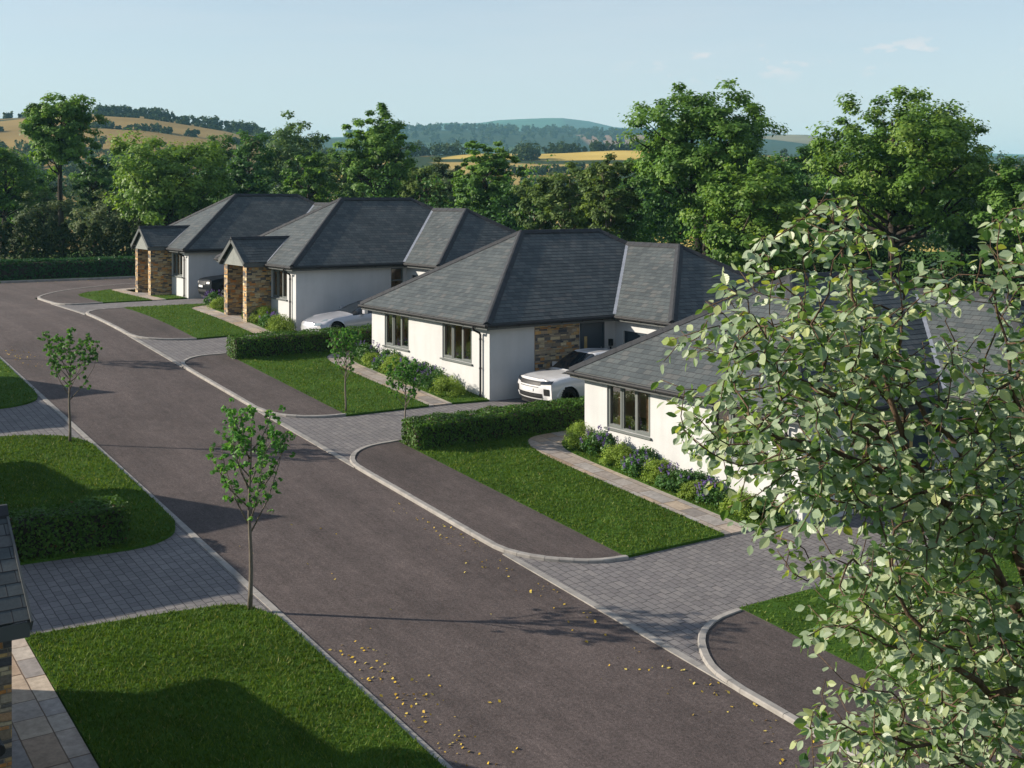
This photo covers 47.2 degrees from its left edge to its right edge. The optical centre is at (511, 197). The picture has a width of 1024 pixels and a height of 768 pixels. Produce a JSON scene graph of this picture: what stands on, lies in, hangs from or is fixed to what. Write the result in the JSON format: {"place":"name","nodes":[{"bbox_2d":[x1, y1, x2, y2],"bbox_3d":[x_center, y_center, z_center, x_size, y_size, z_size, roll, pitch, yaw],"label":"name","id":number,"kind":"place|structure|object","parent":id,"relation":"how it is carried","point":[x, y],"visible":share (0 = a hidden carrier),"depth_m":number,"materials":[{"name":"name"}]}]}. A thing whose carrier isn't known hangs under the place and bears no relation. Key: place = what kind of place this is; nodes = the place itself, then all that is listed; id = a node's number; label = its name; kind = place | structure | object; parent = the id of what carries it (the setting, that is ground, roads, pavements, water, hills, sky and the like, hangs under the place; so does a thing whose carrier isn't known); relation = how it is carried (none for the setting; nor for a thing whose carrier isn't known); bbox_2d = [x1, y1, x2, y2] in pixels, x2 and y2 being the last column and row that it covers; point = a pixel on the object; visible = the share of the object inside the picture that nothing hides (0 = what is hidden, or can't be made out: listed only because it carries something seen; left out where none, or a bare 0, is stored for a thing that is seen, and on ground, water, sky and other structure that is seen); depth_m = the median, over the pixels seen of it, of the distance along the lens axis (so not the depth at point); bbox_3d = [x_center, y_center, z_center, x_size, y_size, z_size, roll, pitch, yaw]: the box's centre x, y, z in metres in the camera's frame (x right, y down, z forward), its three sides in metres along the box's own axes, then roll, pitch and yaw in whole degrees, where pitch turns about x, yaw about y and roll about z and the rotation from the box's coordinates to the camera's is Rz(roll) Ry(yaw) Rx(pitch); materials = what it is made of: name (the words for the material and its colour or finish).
{"place":"outdoors","nodes":[
{"label":"outdoors","id":0,"kind":"place"},
{"bbox_2d":[0,361,37,408],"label":"lawn","id":1,"kind":"structure","parent":0,"point":[21,399],"depth_m":35.66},
{"bbox_2d":[0,395,85,439],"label":"driveway","id":2,"kind":"structure","parent":0,"point":[39,416],"depth_m":32.54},
{"bbox_2d":[12,638,98,767],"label":"path","id":3,"kind":"structure","parent":0,"point":[45,733],"depth_m":16.54,"materials":[{"name":"stone"}]},
{"bbox_2d":[0,275,134,280],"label":"verge","id":4,"kind":"structure","parent":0,"point":[66,278],"depth_m":72.05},
{"bbox_2d":[0,255,134,279],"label":"hedge","id":5,"kind":"object","parent":4,"relation":"on","point":[65,267],"visible":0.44,"depth_m":72.82,"materials":[{"name":"green plant"}]},
{"bbox_2d":[130,154,1023,291],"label":"undergrowth","id":6,"kind":"object","parent":4,"relation":"on","point":[645,229],"visible":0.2,"depth_m":70.08,"materials":[{"name":"plant"}]},
{"bbox_2d":[0,435,174,564],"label":"lawn","id":7,"kind":"structure","parent":0,"point":[93,553],"depth_m":26.87,"materials":[{"name":"plant"}]},
{"bbox_2d":[37,327,102,441],"bbox_3d":[-11.491,4.863,30.591,1.483,3.004,1.652,0,0,-34],"label":"young tree","id":8,"kind":"object","parent":7,"relation":"on","point":[60,351],"visible":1,"depth_m":30.55,"materials":[{"name":"green plant"}]},
{"bbox_2d":[8,494,131,561],"bbox_3d":[-9.725,6.553,22.598,4.662,1.080,1.025,0,0,-34],"label":"hedge","id":9,"kind":"object","parent":7,"relation":"on","point":[55,532],"visible":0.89,"depth_m":23.02,"materials":[{"name":"green plant"}]},
{"bbox_2d":[40,283,134,303],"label":"pavement","id":10,"kind":"structure","parent":0,"point":[70,296],"depth_m":60.62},
{"bbox_2d":[60,298,210,312],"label":"driveway","id":11,"kind":"structure","parent":0,"point":[84,308],"depth_m":55.48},
{"bbox_2d":[198,275,223,298],"bbox_3d":[-13.114,4.100,58.568,5.000,1.866,2.340,0,0,-34],"label":"parked car","id":12,"kind":"object","parent":11,"relation":"on","point":[208,284],"visible":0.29,"depth_m":56.79,"materials":[{"name":"black paint"}]},
{"bbox_2d":[89,308,194,337],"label":"pavement","id":13,"kind":"structure","parent":0,"point":[135,322],"depth_m":47.95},
{"bbox_2d":[14,522,273,639],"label":"driveway","id":14,"kind":"structure","parent":0,"point":[180,568],"depth_m":21.63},
{"bbox_2d":[0,114,302,251],"bbox_3d":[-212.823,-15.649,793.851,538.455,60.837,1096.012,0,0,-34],"label":"hill","id":15,"kind":"structure","parent":0,"point":[9,134],"depth_m":530.13,"materials":[{"name":"plant"}]},
{"bbox_2d":[0,102,343,195],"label":"woods","id":16,"kind":"object","parent":15,"relation":"on","point":[162,114],"visible":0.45,"depth_m":597.96,"materials":[{"name":"plant"}]},
{"bbox_2d":[125,304,252,339],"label":"lawn","id":17,"kind":"structure","parent":0,"point":[202,334],"depth_m":48.60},
{"bbox_2d":[137,332,295,362],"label":"driveway","id":18,"kind":"structure","parent":0,"point":[179,351],"depth_m":43.83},
{"bbox_2d":[300,300,371,332],"bbox_3d":[-6.167,4.874,47.692,4.967,1.383,2.220,0,0,-34],"label":"parked car","id":19,"kind":"object","parent":18,"relation":"on","point":[352,314],"visible":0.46,"depth_m":46.57,"materials":[{"name":"silver paint"}]},
{"bbox_2d":[192,305,270,333],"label":"path","id":20,"kind":"structure","parent":0,"point":[236,320],"depth_m":50.09,"materials":[{"name":"stone"}]},
{"bbox_2d":[25,604,443,767],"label":"lawn","id":21,"kind":"structure","parent":0,"point":[165,710],"depth_m":17.36,"materials":[{"name":"plant"}]},
{"bbox_2d":[205,397,296,609],"bbox_3d":[-4.681,5.406,20.736,1.532,3.717,1.731,0,0,29],"label":"young tree","id":22,"kind":"object","parent":21,"relation":"on","point":[243,440],"visible":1,"depth_m":20.66,"materials":[{"name":"green plant"}]},
{"bbox_2d":[651,178,1023,767],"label":"leafy tree","id":23,"kind":"object","parent":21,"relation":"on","point":[948,526],"visible":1,"depth_m":5.25,"materials":[{"name":"green plant"}]},
{"bbox_2d":[185,354,341,414],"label":"pavement","id":24,"kind":"structure","parent":0,"point":[256,387],"depth_m":37.65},
{"bbox_2d":[227,350,428,415],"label":"lawn","id":25,"kind":"structure","parent":0,"point":[369,395],"depth_m":38.33,"materials":[{"name":"plant"}]},
{"bbox_2d":[225,323,371,358],"bbox_3d":[-6.468,5.359,44.493,8.943,1.056,1.083,0,0,-34],"label":"hedge","id":26,"kind":"object","parent":25,"relation":"on","point":[275,343],"visible":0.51,"depth_m":42.90,"materials":[{"name":"green plant"}]},
{"bbox_2d":[326,327,363,411],"bbox_3d":[-4.984,5.114,34.997,1.161,2.518,0.963,0,0,-6],"label":"young tree","id":27,"kind":"object","parent":25,"relation":"on","point":[352,346],"visible":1,"depth_m":34.90,"materials":[{"name":"green plant"}]},
{"bbox_2d":[327,352,451,406],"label":"path","id":28,"kind":"structure","parent":0,"point":[431,400],"depth_m":39.42,"materials":[{"name":"stone"}]},
{"bbox_2d":[278,398,535,460],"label":"driveway","id":29,"kind":"structure","parent":0,"point":[346,437],"depth_m":33.52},
{"bbox_2d":[518,348,610,403],"bbox_3d":[2.291,5.718,37.569,4.389,1.651,2.256,0,0,-34],"label":"parked car","id":30,"kind":"object","parent":29,"relation":"on","point":[555,381],"visible":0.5,"depth_m":36.35,"materials":[{"name":"white paint"}]},
{"bbox_2d":[354,357,488,403],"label":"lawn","id":31,"kind":"structure","parent":0,"point":[462,400],"depth_m":37.49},
{"bbox_2d":[429,373,466,396],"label":"shrub","id":32,"kind":"object","parent":31,"relation":"on","point":[452,384],"visible":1,"depth_m":37.63,"materials":[{"name":"green plant"}]},
{"bbox_2d":[0,278,862,767],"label":"road","id":33,"kind":"structure","parent":0,"point":[388,566],"depth_m":21.51,"materials":[{"name":"asphalt"}]},
{"bbox_2d":[0,356,452,767],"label":"kerb","id":34,"kind":"structure","parent":33,"relation":"on","point":[262,598],"depth_m":21.85,"materials":[{"name":"concrete"}]},
{"bbox_2d":[181,353,345,417],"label":"kerb","id":35,"kind":"structure","parent":33,"relation":"on","point":[218,386],"depth_m":36.14,"materials":[{"name":"concrete"}]},
{"bbox_2d":[5,278,829,764],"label":"fallen leaves","id":36,"kind":"object","parent":33,"relation":"on","point":[489,702],"visible":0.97,"depth_m":18.45,"materials":[{"name":"yellow plant"}]},
{"bbox_2d":[350,439,628,563],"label":"kerb","id":37,"kind":"structure","parent":33,"relation":"on","point":[441,514],"depth_m":25.17,"materials":[{"name":"concrete"}]},
{"bbox_2d":[502,553,733,688],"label":"kerb","id":38,"kind":"structure","parent":33,"relation":"on","point":[648,636],"depth_m":20.99,"materials":[{"name":"concrete"}]},
{"bbox_2d":[698,608,874,766],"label":"kerb","id":39,"kind":"structure","parent":33,"relation":"on","point":[748,693],"depth_m":18.61,"materials":[{"name":"concrete"}]},
{"bbox_2d":[355,441,621,557],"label":"pavement","id":40,"kind":"structure","parent":0,"point":[491,514],"depth_m":26.82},
{"bbox_2d":[0,289,1023,767],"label":"grass","id":41,"kind":"structure","parent":0,"point":[174,639],"depth_m":19.20,"materials":[{"name":"plant"}]},
{"bbox_2d":[0,0,1023,153],"label":"sky","id":42,"kind":"structure","parent":0,"point":[327,62],"materials":[{"name":"blue"}]},
{"bbox_2d":[12,249,1023,479],"bbox_3d":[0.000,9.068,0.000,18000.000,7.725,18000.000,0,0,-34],"label":"ground","id":43,"kind":"structure","parent":0,"point":[953,258],"depth_m":93.26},
{"bbox_2d":[0,504,33,767],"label":"bungalow","id":44,"kind":"object","parent":43,"relation":"on","point":[15,605],"visible":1,"depth_m":13.87,"materials":[{"name":"grey stone"}]},
{"bbox_2d":[6,216,38,261],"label":"conifer","id":45,"kind":"object","parent":43,"relation":"on","point":[20,227],"visible":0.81,"depth_m":82.70,"materials":[{"name":"green plant"}]},
{"bbox_2d":[0,145,49,255],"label":"broadleaf tree","id":46,"kind":"object","parent":43,"relation":"on","point":[22,182],"visible":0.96,"depth_m":94.57,"materials":[{"name":"green plant"}]},
{"bbox_2d":[0,162,57,254],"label":"broadleaf tree","id":47,"kind":"object","parent":43,"relation":"on","point":[42,181],"visible":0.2,"depth_m":103.46,"materials":[{"name":"green plant"}]},
{"bbox_2d":[11,184,77,260],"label":"broadleaf tree","id":48,"kind":"object","parent":43,"relation":"on","point":[47,211],"visible":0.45,"depth_m":92.34,"materials":[{"name":"green plant"}]},
{"bbox_2d":[34,218,66,261],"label":"conifer","id":49,"kind":"object","parent":43,"relation":"on","point":[52,224],"visible":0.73,"depth_m":83.66,"materials":[{"name":"green plant"}]},
{"bbox_2d":[45,221,78,261],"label":"conifer","id":50,"kind":"object","parent":43,"relation":"on","point":[64,230],"visible":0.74,"depth_m":83.76,"materials":[{"name":"green plant"}]},
{"bbox_2d":[18,92,109,254],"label":"broadleaf tree","id":51,"kind":"object","parent":43,"relation":"on","point":[75,118],"visible":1,"depth_m":90.91,"materials":[{"name":"green plant"}]},
{"bbox_2d":[68,149,118,254],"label":"broadleaf tree","id":52,"kind":"object","parent":43,"relation":"on","point":[104,179],"visible":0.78,"depth_m":95.53,"materials":[{"name":"green plant"}]},
{"bbox_2d":[78,222,109,260],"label":"conifer","id":53,"kind":"object","parent":43,"relation":"on","point":[97,234],"visible":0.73,"depth_m":83.00,"materials":[{"name":"green plant"}]},
{"bbox_2d":[68,188,137,253],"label":"broadleaf tree","id":54,"kind":"object","parent":43,"relation":"on","point":[99,218],"visible":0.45,"depth_m":88.61,"materials":[{"name":"green plant"}]},
{"bbox_2d":[106,219,132,259],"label":"conifer","id":55,"kind":"object","parent":43,"relation":"on","point":[122,225],"visible":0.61,"depth_m":83.07,"materials":[{"name":"green plant"}]},
{"bbox_2d":[102,127,236,225],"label":"broadleaf tree","id":56,"kind":"object","parent":43,"relation":"on","point":[168,168],"visible":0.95,"depth_m":84.38,"materials":[{"name":"green plant"}]},
{"bbox_2d":[197,133,240,202],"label":"broadleaf tree","id":57,"kind":"object","parent":43,"relation":"on","point":[223,141],"visible":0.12,"depth_m":103.37,"materials":[{"name":"green plant"}]},
{"bbox_2d":[131,194,329,298],"bbox_3d":[-13.193,2.913,63.784,13.319,6.313,11.738,0,0,-34],"label":"bungalow","id":58,"kind":"object","parent":43,"relation":"on","point":[176,258],"visible":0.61,"depth_m":61.22,"materials":[{"name":"grey stone"}]},
{"bbox_2d":[222,129,276,199],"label":"broadleaf tree","id":59,"kind":"object","parent":43,"relation":"on","point":[239,167],"visible":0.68,"depth_m":97.30,"materials":[{"name":"green plant"}]},
{"bbox_2d":[261,110,338,193],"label":"broadleaf tree","id":60,"kind":"object","parent":43,"relation":"on","point":[284,155],"visible":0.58,"depth_m":123.57,"materials":[{"name":"green plant"}]},
{"bbox_2d":[280,151,338,202],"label":"broadleaf tree","id":61,"kind":"object","parent":43,"relation":"on","point":[314,175],"visible":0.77,"depth_m":91.45,"materials":[{"name":"green plant"}]},
{"bbox_2d":[318,146,372,201],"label":"broadleaf tree","id":62,"kind":"object","parent":43,"relation":"on","point":[333,166],"visible":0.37,"depth_m":107.22,"materials":[{"name":"green plant"}]},
{"bbox_2d":[214,197,516,331],"bbox_3d":[-5.812,3.123,52.901,13.319,6.313,11.738,0,0,-34],"label":"bungalow","id":63,"kind":"object","parent":43,"relation":"on","point":[334,255],"visible":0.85,"depth_m":50.27,"materials":[{"name":"grey stone"}]},
{"bbox_2d":[327,102,420,196],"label":"broadleaf tree","id":64,"kind":"object","parent":43,"relation":"on","point":[380,146],"visible":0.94,"depth_m":88.94,"materials":[{"name":"green plant"}]},
{"bbox_2d":[399,164,451,207],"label":"broadleaf tree","id":65,"kind":"object","parent":43,"relation":"on","point":[411,187],"visible":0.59,"depth_m":94.17,"materials":[{"name":"green plant"}]},
{"bbox_2d":[425,155,462,207],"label":"broadleaf tree","id":66,"kind":"object","parent":43,"relation":"on","point":[442,167],"visible":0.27,"depth_m":99.72,"materials":[{"name":"green plant"}]},
{"bbox_2d":[450,140,529,220],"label":"broadleaf tree","id":67,"kind":"object","parent":43,"relation":"on","point":[486,166],"visible":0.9,"depth_m":81.03,"materials":[{"name":"green plant"}]},
{"bbox_2d":[0,172,1015,251],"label":"woods","id":68,"kind":"object","parent":43,"relation":"on","point":[68,194],"visible":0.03,"depth_m":161.85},
{"bbox_2d":[509,175,556,229],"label":"broadleaf tree","id":69,"kind":"object","parent":43,"relation":"on","point":[526,203],"visible":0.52,"depth_m":75.29,"materials":[{"name":"green plant"}]},
{"bbox_2d":[358,228,764,400],"bbox_3d":[2.636,4.314,42.565,12.438,6.313,11.738,0,0,-34],"label":"bungalow","id":70,"kind":"object","parent":43,"relation":"on","point":[493,321],"visible":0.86,"depth_m":40.07,"materials":[{"name":"grey stone"}]},
{"bbox_2d":[382,313,409,351],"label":"window","id":71,"kind":"structure","parent":70,"relation":"in","point":[397,327],"depth_m":43.00,"materials":[{"name":"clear glass"}]},
{"bbox_2d":[440,323,472,365],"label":"window","id":72,"kind":"structure","parent":70,"relation":"in","point":[457,339],"depth_m":39.56,"materials":[{"name":"grey glass"}]},
{"bbox_2d":[580,322,604,348],"bbox_3d":[2.712,5.281,39.478,0.996,2.178,0.124,0,0,-34],"label":"front door","id":73,"kind":"structure","parent":70,"relation":"in","point":[592,335],"depth_m":39.49,"materials":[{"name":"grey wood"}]},
{"bbox_2d":[526,160,608,228],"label":"broadleaf tree","id":74,"kind":"object","parent":43,"relation":"on","point":[559,197],"visible":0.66,"depth_m":68.92,"materials":[{"name":"green plant"}]},
{"bbox_2d":[579,153,643,241],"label":"broadleaf tree","id":75,"kind":"object","parent":43,"relation":"on","point":[608,214],"visible":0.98,"depth_m":65.67,"materials":[{"name":"green plant"}]},
{"bbox_2d":[603,157,678,241],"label":"broadleaf tree","id":76,"kind":"object","parent":43,"relation":"on","point":[655,206],"visible":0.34,"depth_m":74.96,"materials":[{"name":"green plant"}]},
{"bbox_2d":[616,77,791,254],"bbox_3d":[9.954,-0.467,63.882,9.872,11.795,9.584,0,0,-34],"label":"broadleaf tree","id":77,"kind":"object","parent":43,"relation":"on","point":[703,119],"visible":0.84,"depth_m":62.15,"materials":[{"name":"green plant"}]},
{"bbox_2d":[679,155,820,277],"bbox_3d":[11.611,1.952,55.973,6.277,7.956,6.325,0,0,-34],"label":"broadleaf tree","id":78,"kind":"object","parent":43,"relation":"on","point":[726,239],"visible":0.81,"depth_m":54.94,"materials":[{"name":"green plant"}]},
{"bbox_2d":[731,155,813,280],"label":"broadleaf tree","id":79,"kind":"object","parent":43,"relation":"on","point":[794,184],"visible":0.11,"depth_m":68.98,"materials":[{"name":"green plant"}]},
{"bbox_2d":[566,269,1023,522],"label":"bungalow","id":80,"kind":"object","parent":43,"relation":"on","point":[623,400],"visible":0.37,"depth_m":30.93,"materials":[{"name":"grey stone"}]},
{"bbox_2d":[604,385,651,439],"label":"window","id":81,"kind":"structure","parent":80,"relation":"in","point":[628,410],"depth_m":32.27,"materials":[{"name":"grey glass"}]},
{"bbox_2d":[905,406,931,490],"bbox_3d":[9.993,6.201,28.829,0.996,2.178,0.124,0,0,-34],"label":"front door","id":82,"kind":"structure","parent":80,"relation":"in","point":[917,439],"depth_m":28.89,"materials":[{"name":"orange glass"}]},
{"bbox_2d":[767,144,837,271],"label":"broadleaf tree","id":83,"kind":"object","parent":43,"relation":"on","point":[804,152],"visible":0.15,"depth_m":77.56,"materials":[{"name":"green plant"}]},
{"bbox_2d":[800,170,883,268],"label":"broadleaf tree","id":84,"kind":"object","parent":43,"relation":"on","point":[818,197],"visible":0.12,"depth_m":67.42,"materials":[{"name":"green plant"}]},
{"bbox_2d":[667,238,1023,298],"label":"undergrowth","id":85,"kind":"object","parent":43,"relation":"on","point":[820,268],"visible":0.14,"depth_m":60.14,"materials":[{"name":"green plant"}]},
{"bbox_2d":[799,85,996,278],"bbox_3d":[19.147,0.346,58.213,9.926,11.695,9.899,0,0,-34],"label":"broadleaf tree","id":86,"kind":"object","parent":43,"relation":"on","point":[898,182],"visible":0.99,"depth_m":56.54,"materials":[{"name":"green plant"}]},
{"bbox_2d":[932,173,1015,291],"bbox_3d":[25.555,2.334,63.821,5.096,7.386,5.376,0,0,-34],"label":"broadleaf tree","id":87,"kind":"object","parent":43,"relation":"on","point":[960,235],"visible":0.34,"depth_m":63.31,"materials":[{"name":"green plant"}]},
{"bbox_2d":[967,154,1023,259],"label":"broadleaf tree","id":88,"kind":"object","parent":43,"relation":"on","point":[1003,196],"visible":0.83,"depth_m":53.49,"materials":[{"name":"green plant"}]},
{"bbox_2d":[399,430,723,557],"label":"lawn","id":89,"kind":"structure","parent":0,"point":[645,551],"depth_m":27.51,"materials":[{"name":"plant"}]},
{"bbox_2d":[383,356,429,417],"bbox_3d":[-2.854,5.466,32.029,1.245,2.345,1.189,0,0,-34],"label":"young tree","id":90,"kind":"object","parent":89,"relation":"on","point":[408,375],"visible":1,"depth_m":31.99,"materials":[{"name":"green plant"}]},
{"bbox_2d":[401,395,584,450],"bbox_3d":[0.856,6.348,33.895,8.896,0.998,1.135,0,0,-34],"label":"hedge","id":91,"kind":"object","parent":89,"relation":"on","point":[500,422],"visible":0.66,"depth_m":32.60,"materials":[{"name":"green plant"}]},
{"bbox_2d":[528,431,747,535],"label":"path","id":92,"kind":"structure","parent":0,"point":[550,444],"depth_m":28.91,"materials":[{"name":"stone"}]},
{"bbox_2d":[309,150,1018,252],"bbox_3d":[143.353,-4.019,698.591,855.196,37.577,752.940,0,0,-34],"label":"fields","id":93,"kind":"structure","parent":0,"point":[562,158],"depth_m":497.92,"materials":[{"name":"plant"}]},
{"bbox_2d":[400,139,1023,207],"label":"woods","id":94,"kind":"object","parent":93,"relation":"on","point":[528,151],"visible":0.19,"depth_m":550.33,"materials":[{"name":"plant"}]},
{"bbox_2d":[305,118,1023,155],"bbox_3d":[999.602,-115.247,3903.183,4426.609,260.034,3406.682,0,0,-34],"label":"hill","id":95,"kind":"structure","parent":0,"point":[539,123],"depth_m":3466.46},
{"bbox_2d":[311,130,1022,163],"bbox_3d":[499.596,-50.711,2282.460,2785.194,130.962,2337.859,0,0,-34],"label":"hill","id":96,"kind":"structure","parent":0,"point":[777,143],"depth_m":1741.27,"materials":[{"name":"plant"}]},
{"bbox_2d":[342,122,658,155],"bbox_3d":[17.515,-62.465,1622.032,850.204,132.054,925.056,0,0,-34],"label":"woods","id":97,"kind":"object","parent":96,"relation":"on","point":[492,128],"visible":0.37,"depth_m":1823.22,"materials":[{"name":"plant"}]},
{"bbox_2d":[562,436,796,529],"bbox_3d":[3.704,7.089,29.595,1.318,0.684,7.980,0,0,-34],"label":"flower bed","id":98,"kind":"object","parent":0,"point":[763,526],"depth_m":28.44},
{"bbox_2d":[562,419,595,449],"bbox_3d":[1.867,6.494,32.189,1.079,0.803,1.084,0,0,9],"label":"shrub","id":99,"kind":"object","parent":98,"relation":"on","point":[576,430],"visible":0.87,"depth_m":32.02,"materials":[{"name":"green plant"}]},
{"bbox_2d":[579,426,620,455],"bbox_3d":[2.384,6.524,31.522,1.060,0.870,1.175,0,0,-34],"label":"shrub","id":100,"kind":"object","parent":98,"relation":"on","point":[599,437],"visible":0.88,"depth_m":31.39,"materials":[{"name":"green plant"}]},
{"bbox_2d":[598,441,635,466],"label":"shrub","id":101,"kind":"object","parent":98,"relation":"on","point":[613,452],"visible":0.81,"depth_m":30.51,"materials":[{"name":"green plant"}]},
{"bbox_2d":[619,448,652,476],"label":"shrub","id":102,"kind":"object","parent":98,"relation":"on","point":[628,465],"visible":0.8,"depth_m":29.65,"materials":[{"name":"green plant"}]},
{"bbox_2d":[638,458,676,483],"bbox_3d":[3.640,6.807,29.341,1.066,0.670,1.118,0,0,-34],"label":"shrub","id":103,"kind":"object","parent":98,"relation":"on","point":[654,465],"visible":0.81,"depth_m":29.19,"materials":[{"name":"green plant"}]},
{"bbox_2d":[654,460,694,492],"bbox_3d":[4.041,6.807,28.661,1.016,0.758,1.048,0,0,-34],"label":"shrub","id":104,"kind":"object","parent":98,"relation":"on","point":[663,481],"visible":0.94,"depth_m":28.53,"materials":[{"name":"green plant"}]},
{"bbox_2d":[693,476,730,507],"bbox_3d":[4.760,6.924,27.662,0.959,0.760,1.028,0,0,3],"label":"shrub","id":105,"kind":"object","parent":98,"relation":"on","point":[714,491],"visible":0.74,"depth_m":27.51,"materials":[{"name":"green plant"}]},
{"bbox_2d":[514,502,1016,665],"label":"driveway","id":106,"kind":"structure","parent":0,"point":[679,598],"depth_m":23.11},
{"bbox_2d":[705,610,1021,767],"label":"pavement","id":107,"kind":"structure","parent":0,"point":[763,658],"depth_m":19.24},
{"bbox_2d":[739,534,1023,748],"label":"lawn","id":108,"kind":"structure","parent":0,"point":[839,645],"depth_m":21.36,"materials":[{"name":"plant"}]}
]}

